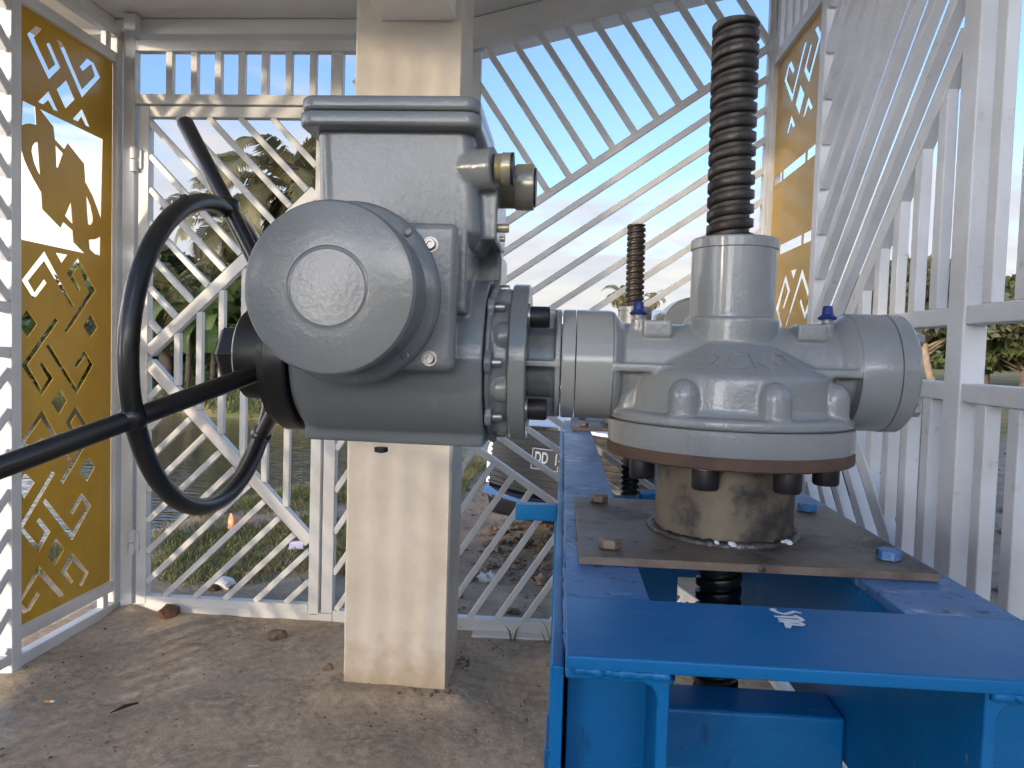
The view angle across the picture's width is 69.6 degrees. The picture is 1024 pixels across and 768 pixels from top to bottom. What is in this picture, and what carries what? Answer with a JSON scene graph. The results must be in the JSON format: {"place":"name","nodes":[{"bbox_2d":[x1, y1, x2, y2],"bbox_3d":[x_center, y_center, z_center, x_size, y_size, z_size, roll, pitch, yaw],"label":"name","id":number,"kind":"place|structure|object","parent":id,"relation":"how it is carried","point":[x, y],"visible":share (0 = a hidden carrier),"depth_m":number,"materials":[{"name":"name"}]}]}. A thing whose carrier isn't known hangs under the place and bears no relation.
{"place":"outdoors","nodes":[
{"label":"outdoors","id":0,"kind":"place"},
{"bbox_2d":[32,375,261,418],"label":"grass","id":1,"kind":"structure","parent":0,"point":[235,394],"depth_m":15.67,"materials":[{"name":"green plant"}]},
{"bbox_2d":[22,397,489,541],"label":"water","id":2,"kind":"structure","parent":0,"point":[195,460],"depth_m":9.31,"materials":[{"name":"grey liquid"}]},
{"bbox_2d":[0,600,789,767],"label":"floor","id":3,"kind":"structure","parent":0,"point":[223,732],"depth_m":2.56,"materials":[{"name":"concrete"}]},
{"bbox_2d":[44,700,54,702],"bbox_3d":[-1.579,1.084,2.513,0.030,0.008,0.008,2,3,-5],"label":"cigarette end","id":4,"kind":"object","parent":3,"relation":"on","point":[49,701],"visible":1,"depth_m":2.51,"materials":[{"name":"brown"}]},
{"bbox_2d":[0,0,123,672],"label":"fence","id":5,"kind":"object","parent":3,"relation":"on","point":[92,546],"visible":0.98,"depth_m":2.95,"materials":[{"name":"yellow metal"}]},
{"bbox_2d":[110,702,138,712],"bbox_3d":[-1.308,1.087,2.483,0.014,0.014,0.093,4,3,40],"label":"stick","id":6,"kind":"object","parent":3,"relation":"on","point":[125,706],"visible":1,"depth_m":2.48,"materials":[{"name":"brown wood"}]},
{"bbox_2d":[157,604,179,618],"bbox_3d":[-1.551,1.031,3.328,0.094,0.066,0.091,0,3,-35],"label":"brick","id":7,"kind":"object","parent":3,"relation":"on","point":[167,611],"visible":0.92,"depth_m":3.30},
{"bbox_2d":[0,626,548,767],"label":"grit","id":8,"kind":"object","parent":3,"relation":"on","point":[448,692],"visible":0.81,"depth_m":2.63,"materials":[{"name":"stone"}]},
{"bbox_2d":[266,629,287,639],"bbox_3d":[-0.999,1.067,3.123,0.085,0.048,0.066,2,3,4],"label":"stone","id":9,"kind":"object","parent":3,"relation":"on","point":[275,634],"visible":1,"depth_m":3.11,"materials":[{"name":"beige stone"}]},
{"bbox_2d":[322,663,333,670],"bbox_3d":[-0.704,1.090,2.822,0.049,0.041,0.038,2,3,4],"label":"stone","id":10,"kind":"object","parent":3,"relation":"on","point":[328,667],"visible":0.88,"depth_m":2.81,"materials":[{"name":"beige stone"}]},
{"bbox_2d":[344,0,474,688],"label":"column","id":11,"kind":"structure","parent":3,"relation":"on","point":[403,529],"depth_m":2.65,"materials":[{"name":"beige paint"}]},
{"bbox_2d":[30,0,721,59],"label":"roof","id":12,"kind":"structure","parent":11,"relation":"on","point":[248,19],"depth_m":3.24,"materials":[{"name":"paint"}]},
{"bbox_2d":[120,0,774,633],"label":"fence","id":13,"kind":"object","parent":3,"relation":"on","point":[136,46],"visible":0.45,"depth_m":3.21,"materials":[{"name":"white metal"}]},
{"bbox_2d":[127,106,323,614],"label":"gate","id":14,"kind":"structure","parent":13,"relation":"attached to","point":[144,159],"depth_m":3.31,"materials":[{"name":"white metal"}]},
{"bbox_2d":[505,620,524,641],"bbox_3d":[0.030,1.063,3.186,0.149,0.109,0.142,4,4,43],"label":"weed","id":15,"kind":"object","parent":3,"relation":"on","point":[514,638],"visible":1,"depth_m":3.17,"materials":[{"name":"green plant"}]},
{"bbox_2d":[541,621,550,643],"bbox_3d":[0.181,1.071,3.196,0.176,0.101,0.112,2,3,4],"label":"weed","id":16,"kind":"object","parent":3,"relation":"on","point":[548,634],"visible":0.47,"depth_m":3.17,"materials":[{"name":"green plant"}]},
{"bbox_2d":[515,420,1023,767],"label":"support frame","id":17,"kind":"object","parent":3,"relation":"on","point":[882,673],"visible":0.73,"depth_m":0.79,"materials":[{"name":"blue paint"}]},
{"bbox_2d":[571,417,607,431],"bbox_3d":[0.464,0.093,2.835,0.464,0.148,0.409,2,3,4],"label":"pedestal","id":18,"kind":"object","parent":17,"relation":"on","point":[587,424],"visible":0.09,"depth_m":2.75,"materials":[{"name":"metal"}]},
{"bbox_2d":[618,306,652,322],"bbox_3d":[0.461,-0.137,2.812,0.532,0.312,0.365,2,3,4],"label":"gear unit","id":19,"kind":"object","parent":18,"relation":"on","point":[624,316],"visible":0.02,"depth_m":2.76,"materials":[{"name":"grey paint"}]},
{"bbox_2d":[620,224,645,495],"bbox_3d":[0.460,0.073,2.821,0.070,1.354,0.070,1,3,4],"label":"threaded stem","id":20,"kind":"object","parent":19,"relation":"attached to","point":[636,240],"visible":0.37,"depth_m":2.77,"materials":[{"name":"metal"}]},
{"bbox_2d":[653,297,689,324],"bbox_3d":[0.751,-0.133,2.701,0.458,0.341,0.420,2,3,4],"label":"actuator","id":21,"kind":"object","parent":19,"relation":"attached to","point":[676,312],"visible":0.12,"depth_m":2.50,"materials":[{"name":"grey paint"}]},
{"bbox_2d":[574,438,940,581],"bbox_3d":[0.336,0.165,1.161,0.464,0.148,0.409,2,3,4],"label":"pedestal","id":22,"kind":"object","parent":17,"relation":"on","point":[719,514],"visible":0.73,"depth_m":1.05,"materials":[{"name":"metal"}]},
{"bbox_2d":[553,234,924,460],"bbox_3d":[0.334,-0.065,1.138,0.532,0.312,0.365,2,3,4],"label":"gear unit","id":23,"kind":"object","parent":22,"relation":"on","point":[730,368],"visible":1,"depth_m":1.06,"materials":[{"name":"grey paint"}]},
{"bbox_2d":[0,95,562,515],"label":"actuator","id":24,"kind":"object","parent":23,"relation":"attached to","point":[385,303],"visible":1,"depth_m":1.03,"materials":[{"name":"grey paint"}]},
{"bbox_2d":[692,14,759,687],"bbox_3d":[0.327,0.131,1.147,0.070,1.354,0.070,1,3,4],"label":"threaded stem","id":25,"kind":"object","parent":23,"relation":"attached to","point":[733,103],"visible":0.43,"depth_m":1.10,"materials":[{"name":"metal"}]},
{"bbox_2d":[764,0,1023,767],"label":"fence","id":26,"kind":"object","parent":3,"relation":"on","point":[963,404],"visible":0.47,"depth_m":1.77,"materials":[{"name":"white metal"}]},
{"bbox_2d":[22,356,1019,618],"bbox_3d":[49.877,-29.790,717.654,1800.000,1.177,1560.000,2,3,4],"label":"ground","id":27,"kind":"structure","parent":0,"point":[288,584],"depth_m":4.61,"materials":[{"name":"soil"}]},
{"bbox_2d":[22,320,69,357],"bbox_3d":[-12.821,-1.050,20.058,2.110,1.608,1.623,-1,3,-41],"label":"banana plant","id":28,"kind":"object","parent":27,"relation":"on","point":[28,328],"visible":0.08,"depth_m":19.79,"materials":[{"name":"green plant"}]},
{"bbox_2d":[22,297,96,332],"bbox_3d":[-16.246,-2.233,28.176,4.190,2.819,4.649,0,3,-40],"label":"broadleaf tree","id":29,"kind":"object","parent":27,"relation":"on","point":[26,315],"visible":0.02,"depth_m":27.06,"materials":[{"name":"green plant"}]},
{"bbox_2d":[51,310,96,333],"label":"palm tree","id":30,"kind":"object","parent":27,"relation":"on","point":[92,328],"visible":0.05,"depth_m":21.77,"materials":[{"name":"green plant"}]},
{"bbox_2d":[22,322,235,383],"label":"undergrowth","id":31,"kind":"object","parent":27,"relation":"on","point":[207,360],"visible":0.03,"depth_m":19.20,"materials":[{"name":"green plant"}]},
{"bbox_2d":[53,244,212,324],"bbox_3d":[-12.822,-2.916,25.769,5.017,4.608,4.854,2,3,4],"label":"broadleaf tree","id":32,"kind":"object","parent":27,"relation":"on","point":[167,255],"visible":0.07,"depth_m":24.86,"materials":[{"name":"green plant"}]},
{"bbox_2d":[83,260,240,374],"bbox_3d":[-8.812,-1.725,19.301,3.594,3.177,3.921,2,3,4],"label":"palm tree","id":33,"kind":"object","parent":27,"relation":"on","point":[165,358],"visible":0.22,"depth_m":18.90,"materials":[{"name":"green plant"}]},
{"bbox_2d":[153,278,240,382],"bbox_3d":[-7.460,-1.403,18.440,3.266,2.779,3.313,2,3,4],"label":"banana plant","id":34,"kind":"object","parent":27,"relation":"on","point":[211,319],"visible":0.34,"depth_m":18.07,"materials":[{"name":"green plant"}]},
{"bbox_2d":[153,287,240,374],"bbox_3d":[-8.967,-1.530,20.650,2.795,2.642,3.662,3,3,32],"label":"banana plant","id":35,"kind":"object","parent":27,"relation":"on","point":[193,345],"visible":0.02,"depth_m":20.20,"materials":[{"name":"green plant"}]},
{"bbox_2d":[153,266,240,293],"bbox_3d":[-11.841,-2.654,27.596,5.233,3.979,5.756,2,3,4],"label":"broadleaf tree","id":36,"kind":"object","parent":27,"relation":"on","point":[206,270],"depth_m":26.38,"materials":[{"name":"green plant"}]},
{"bbox_2d":[159,177,269,272],"bbox_3d":[-8.819,-3.202,22.372,4.041,5.563,4.106,2,3,4],"label":"palm tree","id":37,"kind":"object","parent":27,"relation":"on","point":[212,239],"visible":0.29,"depth_m":21.97,"materials":[{"name":"green plant"}]},
{"bbox_2d":[208,576,235,590],"bbox_3d":[-1.539,1.056,3.894,0.150,0.072,0.100,1,3,-25],"label":"stone","id":38,"kind":"object","parent":27,"relation":"on","point":[224,582],"visible":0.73,"depth_m":3.86,"materials":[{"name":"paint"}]},
{"bbox_2d":[210,281,240,327],"bbox_3d":[-6.781,-1.469,20.227,3.086,2.790,3.503,4,3,40],"label":"banana plant","id":39,"kind":"object","parent":27,"relation":"on","point":[238,301],"visible":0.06,"depth_m":19.30,"materials":[{"name":"green plant"}]},
{"bbox_2d":[228,513,254,528],"bbox_3d":[-1.883,0.957,5.112,0.179,0.119,0.115,1,3,-16],"label":"traffic cone","id":40,"kind":"object","parent":27,"relation":"on","point":[233,519],"visible":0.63,"depth_m":5.12,"materials":[{"name":"orange plastic"}]},
{"bbox_2d":[194,133,315,235],"bbox_3d":[-6.022,-3.326,19.262,4.475,6.486,4.782,1,3,-7],"label":"palm tree","id":41,"kind":"object","parent":27,"relation":"on","point":[263,193],"visible":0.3,"depth_m":18.29,"materials":[{"name":"green plant"}]},
{"bbox_2d":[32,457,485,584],"bbox_3d":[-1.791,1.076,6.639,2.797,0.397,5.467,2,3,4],"label":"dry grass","id":42,"kind":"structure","parent":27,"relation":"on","point":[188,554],"depth_m":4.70,"materials":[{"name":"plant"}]},
{"bbox_2d":[33,451,487,586],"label":"grass","id":43,"kind":"structure","parent":27,"relation":"on","point":[243,500],"depth_m":4.72,"materials":[{"name":"green plant"}]},
{"bbox_2d":[288,541,303,551],"bbox_3d":[-1.356,1.021,4.636,0.096,0.062,0.062,2,3,-2],"label":"packet","id":44,"kind":"object","parent":27,"relation":"on","point":[299,544],"visible":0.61,"depth_m":4.62,"materials":[{"name":"white plastic"}]},
{"bbox_2d":[477,570,502,583],"bbox_3d":[-0.123,1.076,4.084,0.149,0.088,0.100,2,3,4],"label":"plastic bag","id":45,"kind":"object","parent":27,"relation":"on","point":[483,577],"visible":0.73,"depth_m":4.06,"materials":[{"name":"white plastic"}]},
{"bbox_2d":[471,630,550,639],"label":"kerb","id":46,"kind":"structure","parent":27,"relation":"on","point":[498,634],"depth_m":3.22,"materials":[{"name":"paint"}]},
{"bbox_2d":[505,607,520,614],"bbox_3d":[0.002,1.107,3.588,0.087,0.041,0.065,2,3,4],"label":"stone","id":47,"kind":"object","parent":27,"relation":"on","point":[512,611],"visible":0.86,"depth_m":3.56,"materials":[{"name":"stone"}]},
{"bbox_2d":[600,285,626,308],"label":"palm tree","id":48,"kind":"object","parent":27,"relation":"on","point":[620,301],"visible":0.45,"depth_m":76.80,"materials":[{"name":"green plant"}]},
{"bbox_2d":[643,290,665,309],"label":"palm tree","id":49,"kind":"object","parent":27,"relation":"on","point":[654,305],"visible":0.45,"depth_m":90.28,"materials":[{"name":"green plant"}]},
{"bbox_2d":[482,310,856,524],"bbox_3d":[1.611,0.205,6.248,1.970,1.739,4.536,4,3,37],"label":"parked car","id":50,"kind":"object","parent":27,"relation":"on","point":[516,491],"visible":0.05,"depth_m":4.67,"materials":[{"name":"white paint"}]},
{"bbox_2d":[458,438,1005,610],"bbox_3d":[4.036,1.305,7.408,8.961,0.641,12.815,2,3,4],"label":"rubble","id":51,"kind":"object","parent":27,"relation":"on","point":[541,578],"visible":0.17,"depth_m":4.69,"materials":[{"name":"stone"}]},
{"bbox_2d":[843,313,946,356],"bbox_3d":[19.835,-2.856,38.762,6.282,5.566,6.030,2,3,4],"label":"broadleaf tree","id":52,"kind":"object","parent":27,"relation":"on","point":[942,348],"visible":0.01,"depth_m":36.70,"materials":[{"name":"green plant"}]},
{"bbox_2d":[844,254,1023,379],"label":"broadleaf tree","id":53,"kind":"object","parent":27,"relation":"on","point":[998,332],"visible":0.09,"depth_m":30.07,"materials":[{"name":"green plant"}]},
{"bbox_2d":[923,350,1017,371],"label":"distant trees","id":54,"kind":"object","parent":27,"relation":"on","point":[937,361],"visible":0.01,"depth_m":103.60,"materials":[{"name":"green plant"}]},
{"bbox_2d":[942,350,1015,383],"bbox_3d":[23.553,-1.813,36.387,4.024,3.924,3.931,3,3,30],"label":"broadleaf tree","id":55,"kind":"object","parent":27,"relation":"on","point":[987,377],"depth_m":36.38,"materials":[{"name":"green plant"}]},
{"bbox_2d":[984,274,1023,386],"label":"broadleaf tree","id":56,"kind":"object","parent":27,"relation":"on","point":[997,351],"visible":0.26,"depth_m":31.61,"materials":[{"name":"green plant"}]},
{"bbox_2d":[21,0,1023,315],"label":"sky","id":57,"kind":"structure","parent":0,"point":[36,226],"materials":[{"name":"blue"}]}
]}

